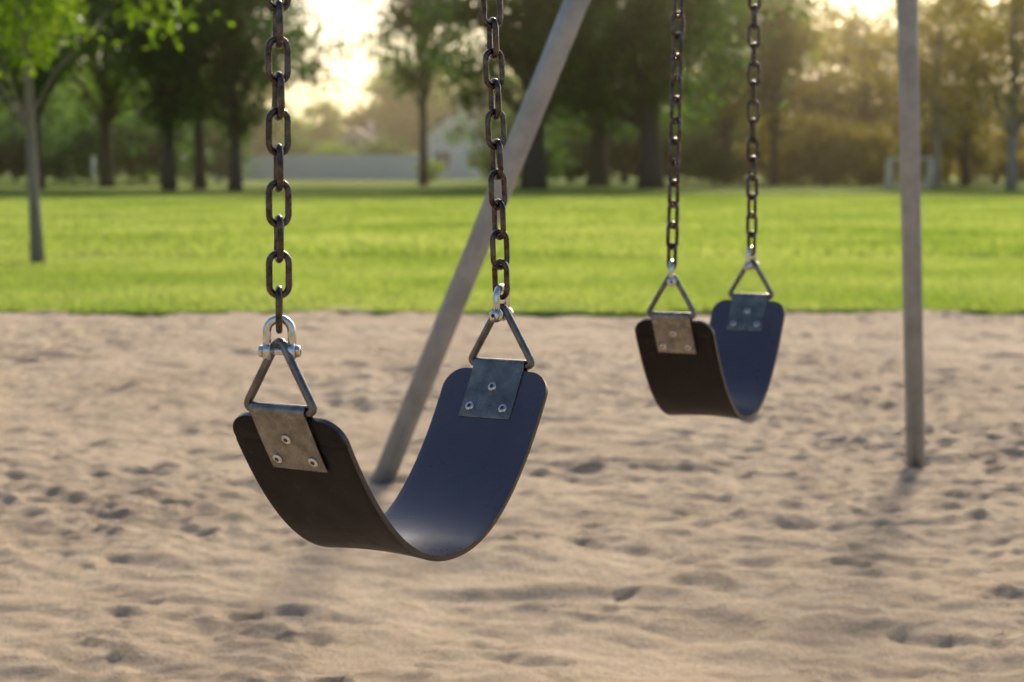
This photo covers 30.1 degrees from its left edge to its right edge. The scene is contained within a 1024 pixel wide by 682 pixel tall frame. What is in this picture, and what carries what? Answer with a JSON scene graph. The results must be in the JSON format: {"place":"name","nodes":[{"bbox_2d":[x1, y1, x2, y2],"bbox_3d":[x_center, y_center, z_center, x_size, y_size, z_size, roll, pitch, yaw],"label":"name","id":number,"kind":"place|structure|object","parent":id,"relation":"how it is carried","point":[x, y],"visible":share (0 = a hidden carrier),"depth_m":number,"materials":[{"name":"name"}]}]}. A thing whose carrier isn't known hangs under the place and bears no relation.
{"place":"outdoors","nodes":[
{"label":"outdoors","id":0,"kind":"place"},
{"bbox_2d":[348,138,361,167],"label":"window panes","id":1,"kind":"object","parent":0,"point":[351,141],"visible":0.25,"depth_m":167.04,"materials":[{"name":"beige glass"}]},
{"bbox_2d":[332,130,383,177],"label":"walls","id":2,"kind":"structure","parent":0,"point":[352,133],"depth_m":167.09,"materials":[{"name":"brick"}]},
{"bbox_2d":[321,127,384,150],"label":"roof","id":3,"kind":"structure","parent":2,"relation":"on","point":[361,132],"depth_m":166.74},
{"bbox_2d":[367,121,373,138],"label":"chimney","id":4,"kind":"object","parent":3,"relation":"on","point":[370,128],"visible":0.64,"depth_m":171.49,"materials":[{"name":"brick"}]},
{"bbox_2d":[346,137,359,149],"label":"window frames","id":5,"kind":"structure","parent":2,"relation":"attached to","point":[354,137],"depth_m":167.04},
{"bbox_2d":[233,0,547,561],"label":"swing","id":6,"kind":"object","parent":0,"point":[451,500],"visible":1,"depth_m":2.21,"materials":[{"name":"blue rubber"}]},
{"bbox_2d":[435,126,482,167],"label":"window panes","id":7,"kind":"object","parent":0,"point":[442,157],"visible":0.51,"depth_m":149.24,"materials":[{"name":"grey glass"}]},
{"bbox_2d":[427,107,492,178],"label":"walls","id":8,"kind":"structure","parent":0,"point":[437,131],"depth_m":149.21,"materials":[{"name":"paint"}]},
{"bbox_2d":[427,106,484,133],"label":"roof","id":9,"kind":"structure","parent":8,"relation":"on","point":[442,119],"depth_m":148.70,"materials":[{"name":"grey"}]},
{"bbox_2d":[473,98,480,119],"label":"chimney","id":10,"kind":"object","parent":9,"relation":"on","point":[476,112],"visible":0.21,"depth_m":153.46,"materials":[{"name":"brick"}]},
{"bbox_2d":[433,125,480,168],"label":"window frames","id":11,"kind":"structure","parent":8,"relation":"attached to","point":[450,152],"depth_m":149.24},
{"bbox_2d":[454,153,464,178],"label":"door","id":12,"kind":"structure","parent":8,"relation":"attached to","point":[459,165],"depth_m":149.31,"materials":[{"name":"white paint"}]},
{"bbox_2d":[0,168,1023,317],"bbox_3d":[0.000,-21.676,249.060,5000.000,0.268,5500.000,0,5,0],"label":"grass ground","id":13,"kind":"structure","parent":0,"point":[373,187],"depth_m":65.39,"materials":[{"name":"green plant"}]},
{"bbox_2d":[0,5,78,104],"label":"maple tree","id":14,"kind":"object","parent":13,"relation":"on","point":[38,74],"visible":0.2,"depth_m":72.67,"materials":[{"name":"green plant"}]},
{"bbox_2d":[0,0,140,188],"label":"maple tree","id":15,"kind":"object","parent":13,"relation":"on","point":[37,91],"visible":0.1,"depth_m":76.96,"materials":[{"name":"green plant"}]},
{"bbox_2d":[1,7,166,186],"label":"maple tree","id":16,"kind":"object","parent":13,"relation":"on","point":[110,91],"visible":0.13,"depth_m":85.30,"materials":[{"name":"green plant"}]},
{"bbox_2d":[91,156,95,185],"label":"marker post","id":17,"kind":"object","parent":13,"relation":"on","point":[93,168],"visible":0.87,"depth_m":91.56,"materials":[{"name":"white paint"}]},
{"bbox_2d":[0,0,234,263],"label":"young linden tree","id":18,"kind":"object","parent":13,"relation":"on","point":[28,25],"visible":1,"depth_m":17.34,"materials":[{"name":"green plant"}]},
{"bbox_2d":[40,0,297,189],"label":"maple tree","id":19,"kind":"object","parent":13,"relation":"on","point":[167,113],"visible":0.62,"depth_m":72.62,"materials":[{"name":"green plant"}]},
{"bbox_2d":[96,0,299,188],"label":"maple tree","id":20,"kind":"object","parent":13,"relation":"on","point":[199,175],"visible":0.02,"depth_m":76.47,"materials":[{"name":"green plant"}]},
{"bbox_2d":[102,0,366,190],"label":"maple tree","id":21,"kind":"object","parent":13,"relation":"on","point":[236,121],"visible":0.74,"depth_m":70.87,"materials":[{"name":"green plant"}]},
{"bbox_2d":[269,132,331,176],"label":"shrub","id":22,"kind":"object","parent":13,"relation":"on","point":[293,150],"visible":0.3,"depth_m":140.93,"materials":[{"name":"green plant"}]},
{"bbox_2d":[212,153,431,179],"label":"wooden fence","id":23,"kind":"object","parent":13,"relation":"on","point":[323,168],"visible":0.72,"depth_m":133.45,"materials":[{"name":"grey wood"}]},
{"bbox_2d":[304,138,366,178],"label":"shrub","id":24,"kind":"object","parent":13,"relation":"on","point":[328,149],"visible":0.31,"depth_m":138.71,"materials":[{"name":"green plant"}]},
{"bbox_2d":[346,129,411,175],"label":"shrub","id":25,"kind":"object","parent":13,"relation":"on","point":[375,148],"visible":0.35,"depth_m":139.68,"materials":[{"name":"green plant"}]},
{"bbox_2d":[345,0,482,185],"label":"maple tree","id":26,"kind":"object","parent":13,"relation":"on","point":[400,21],"visible":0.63,"depth_m":90.92,"materials":[{"name":"green plant"}]},
{"bbox_2d":[409,158,448,181],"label":"shrub","id":27,"kind":"object","parent":13,"relation":"on","point":[434,167],"visible":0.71,"depth_m":119.30,"materials":[{"name":"green plant"}]},
{"bbox_2d":[473,158,497,180],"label":"shrub","id":28,"kind":"object","parent":13,"relation":"on","point":[483,172],"visible":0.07,"depth_m":117.42,"materials":[{"name":"green plant"}]},
{"bbox_2d":[0,306,1023,681],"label":"sand","id":29,"kind":"structure","parent":13,"relation":"on","point":[804,524],"depth_m":4.84,"materials":[{"name":"beige sand"}]},
{"bbox_2d":[371,0,924,484],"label":"swing frame","id":30,"kind":"object","parent":29,"relation":"on","point":[515,152],"depth_m":5.32,"materials":[{"name":"grey metal"}]},
{"bbox_2d":[0,96,1023,184],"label":"undergrowth","id":31,"kind":"object","parent":13,"relation":"on","point":[66,150],"visible":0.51,"depth_m":102.31,"materials":[{"name":"green plant"}]},
{"bbox_2d":[0,51,1023,182],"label":"distant tree line","id":32,"kind":"object","parent":13,"relation":"on","point":[395,119],"visible":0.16,"depth_m":188.67,"materials":[{"name":"green plant"}]},
{"bbox_2d":[395,0,643,188],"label":"oak tree","id":33,"kind":"object","parent":13,"relation":"on","point":[533,169],"visible":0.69,"depth_m":76.98,"materials":[{"name":"green plant"}]},
{"bbox_2d":[495,0,750,185],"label":"oak tree","id":34,"kind":"object","parent":13,"relation":"on","point":[598,174],"visible":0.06,"depth_m":92.17,"materials":[{"name":"green plant"}]},
{"bbox_2d":[503,0,833,188],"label":"oak tree","id":35,"kind":"object","parent":13,"relation":"on","point":[646,27],"visible":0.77,"depth_m":76.27,"materials":[{"name":"green plant"}]},
{"bbox_2d":[684,145,746,186],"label":"shrub","id":36,"kind":"object","parent":13,"relation":"on","point":[712,167],"visible":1,"depth_m":89.34,"materials":[{"name":"green plant"}]},
{"bbox_2d":[662,0,840,184],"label":"maple tree","id":37,"kind":"object","parent":13,"relation":"on","point":[727,124],"visible":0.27,"depth_m":96.57,"materials":[{"name":"green plant"}]},
{"bbox_2d":[693,0,885,184],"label":"ash tree","id":38,"kind":"object","parent":13,"relation":"on","point":[774,95],"visible":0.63,"depth_m":94.58,"materials":[{"name":"green plant"}]},
{"bbox_2d":[774,111,869,185],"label":"shrub","id":39,"kind":"object","parent":13,"relation":"on","point":[827,142],"visible":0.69,"depth_m":93.85,"materials":[{"name":"green plant"}]},
{"bbox_2d":[783,0,894,180],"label":"ash tree","id":40,"kind":"object","parent":13,"relation":"on","point":[826,21],"visible":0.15,"depth_m":116.08,"materials":[{"name":"green plant"}]},
{"bbox_2d":[817,120,899,185],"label":"shrub","id":41,"kind":"object","parent":13,"relation":"on","point":[881,140],"visible":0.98,"depth_m":91.23,"materials":[{"name":"green plant"}]},
{"bbox_2d":[796,0,925,182],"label":"ash tree","id":42,"kind":"object","parent":13,"relation":"on","point":[864,108],"visible":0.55,"depth_m":106.49,"materials":[{"name":"green plant"}]},
{"bbox_2d":[838,0,956,123],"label":"ash tree","id":43,"kind":"object","parent":13,"relation":"on","point":[887,100],"visible":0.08,"depth_m":110.78,"materials":[{"name":"green plant"}]},
{"bbox_2d":[884,157,932,187],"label":"soccer goal","id":44,"kind":"object","parent":13,"relation":"on","point":[889,169],"visible":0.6,"depth_m":81.72,"materials":[{"name":"white paint"}]},
{"bbox_2d":[853,0,1008,186],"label":"ash tree","id":45,"kind":"object","parent":13,"relation":"on","point":[935,41],"visible":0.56,"depth_m":83.20,"materials":[{"name":"green plant"}]},
{"bbox_2d":[882,0,1020,185],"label":"ash tree","id":46,"kind":"object","parent":13,"relation":"on","point":[965,134],"visible":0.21,"depth_m":91.05,"materials":[{"name":"green plant"}]},
{"bbox_2d":[922,0,1023,189],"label":"ash tree","id":47,"kind":"object","parent":13,"relation":"on","point":[1012,128],"visible":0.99,"depth_m":75.32,"materials":[{"name":"green plant"}]},
{"bbox_2d":[973,0,1023,139],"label":"ash tree","id":48,"kind":"object","parent":13,"relation":"on","point":[1020,23],"visible":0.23,"depth_m":82.20,"materials":[{"name":"green plant"}]},
{"bbox_2d":[56,0,1023,164],"label":"sky","id":49,"kind":"structure","parent":0,"point":[346,12],"materials":[{"name":"white"}]},
{"bbox_2d":[635,0,784,419],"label":"swing","id":50,"kind":"object","parent":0,"point":[722,363],"visible":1,"depth_m":3.51,"materials":[{"name":"rubber"}]}
]}

